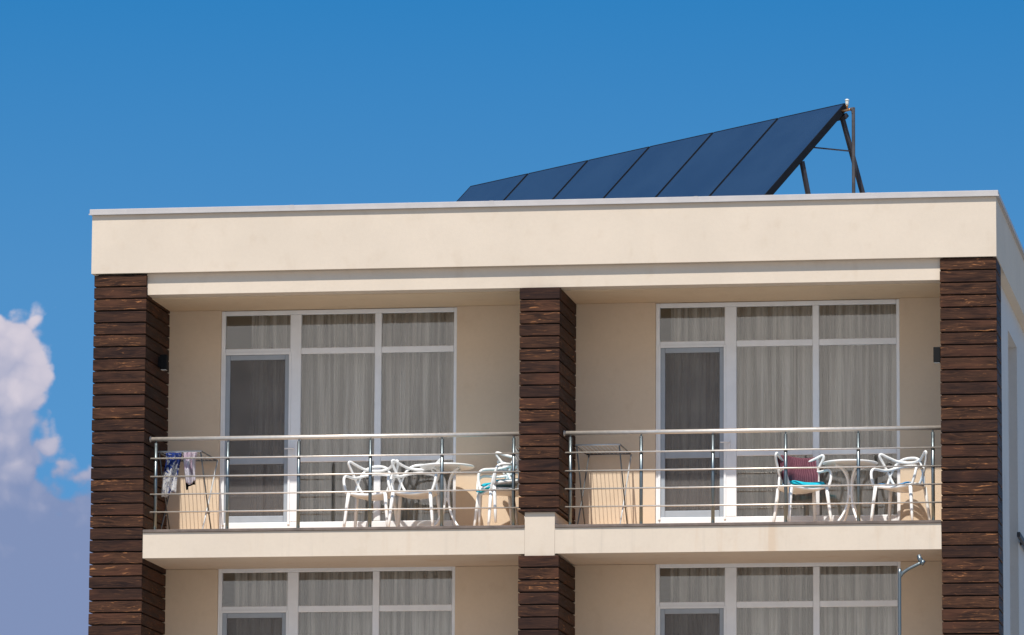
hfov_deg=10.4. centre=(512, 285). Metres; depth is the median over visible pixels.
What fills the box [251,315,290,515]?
curtain
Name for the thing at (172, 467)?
towel
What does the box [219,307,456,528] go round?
window
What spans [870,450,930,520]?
chair
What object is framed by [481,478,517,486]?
seat cushion
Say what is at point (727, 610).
window
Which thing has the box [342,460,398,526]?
chair
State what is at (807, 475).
cloth
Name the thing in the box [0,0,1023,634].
sky
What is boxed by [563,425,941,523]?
balcony railing
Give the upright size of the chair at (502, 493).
0.859 m
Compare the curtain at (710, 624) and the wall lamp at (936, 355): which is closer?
the wall lamp at (936, 355)
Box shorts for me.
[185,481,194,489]
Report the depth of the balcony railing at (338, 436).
63.83 m
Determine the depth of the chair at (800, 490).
63.45 m
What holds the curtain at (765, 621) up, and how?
hanging from the apartment building
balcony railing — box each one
[149,432,519,529]
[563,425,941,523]
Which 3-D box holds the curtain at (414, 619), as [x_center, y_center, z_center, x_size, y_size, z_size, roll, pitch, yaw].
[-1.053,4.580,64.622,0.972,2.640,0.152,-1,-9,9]
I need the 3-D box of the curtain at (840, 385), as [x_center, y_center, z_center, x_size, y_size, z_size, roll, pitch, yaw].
[4.000,1.521,64.289,1.005,2.640,0.168,-1,-9,9]
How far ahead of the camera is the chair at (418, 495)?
64.22 m
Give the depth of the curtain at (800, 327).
64.50 m
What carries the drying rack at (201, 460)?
on the apartment building
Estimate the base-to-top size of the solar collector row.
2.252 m
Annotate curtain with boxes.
[234,573,287,634]
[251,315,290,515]
[300,572,380,634]
[301,314,374,521]
[380,571,451,634]
[381,313,453,520]
[670,307,724,510]
[671,568,724,634]
[737,306,812,516]
[737,567,812,634]
[820,304,896,515]
[820,566,897,634]
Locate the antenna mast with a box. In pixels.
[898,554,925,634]
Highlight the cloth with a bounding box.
[777,455,817,483]
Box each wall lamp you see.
[158,355,167,370]
[933,347,940,363]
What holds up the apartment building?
on the ground
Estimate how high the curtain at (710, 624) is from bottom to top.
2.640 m
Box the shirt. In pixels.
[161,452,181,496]
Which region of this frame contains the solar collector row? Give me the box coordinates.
[456,99,864,201]
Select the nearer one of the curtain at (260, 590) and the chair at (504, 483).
the chair at (504, 483)
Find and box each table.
[420,462,473,525]
[823,459,877,520]
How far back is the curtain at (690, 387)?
64.62 m
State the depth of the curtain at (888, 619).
63.98 m
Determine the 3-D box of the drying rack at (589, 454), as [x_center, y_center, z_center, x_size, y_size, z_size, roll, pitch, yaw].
[1.018,2.306,63.847,0.555,0.928,0.860,-1,-9,9]
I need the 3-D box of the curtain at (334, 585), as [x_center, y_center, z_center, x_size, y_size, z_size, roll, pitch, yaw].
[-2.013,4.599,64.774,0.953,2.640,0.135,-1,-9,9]
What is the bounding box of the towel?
[183,452,197,484]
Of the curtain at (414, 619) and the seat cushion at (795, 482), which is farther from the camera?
the curtain at (414, 619)
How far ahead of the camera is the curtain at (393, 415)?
65.16 m
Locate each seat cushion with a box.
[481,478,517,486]
[782,480,825,486]
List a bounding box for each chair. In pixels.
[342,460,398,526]
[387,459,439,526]
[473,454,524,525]
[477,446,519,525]
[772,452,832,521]
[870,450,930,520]
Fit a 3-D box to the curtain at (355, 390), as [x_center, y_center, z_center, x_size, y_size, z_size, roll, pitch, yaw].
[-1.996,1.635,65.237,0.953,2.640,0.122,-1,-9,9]
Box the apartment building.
[88,190,1023,634]
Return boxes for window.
[217,567,454,634]
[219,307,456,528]
[655,299,900,522]
[655,562,900,634]
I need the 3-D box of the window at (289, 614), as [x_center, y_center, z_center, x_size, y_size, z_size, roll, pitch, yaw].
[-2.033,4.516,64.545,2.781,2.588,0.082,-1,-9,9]
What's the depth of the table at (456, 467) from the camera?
64.13 m
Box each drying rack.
[158,450,217,528]
[575,444,631,523]
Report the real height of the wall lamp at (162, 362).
0.179 m
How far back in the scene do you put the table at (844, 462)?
63.40 m
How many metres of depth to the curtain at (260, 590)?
65.07 m
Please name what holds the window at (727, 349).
in the apartment building

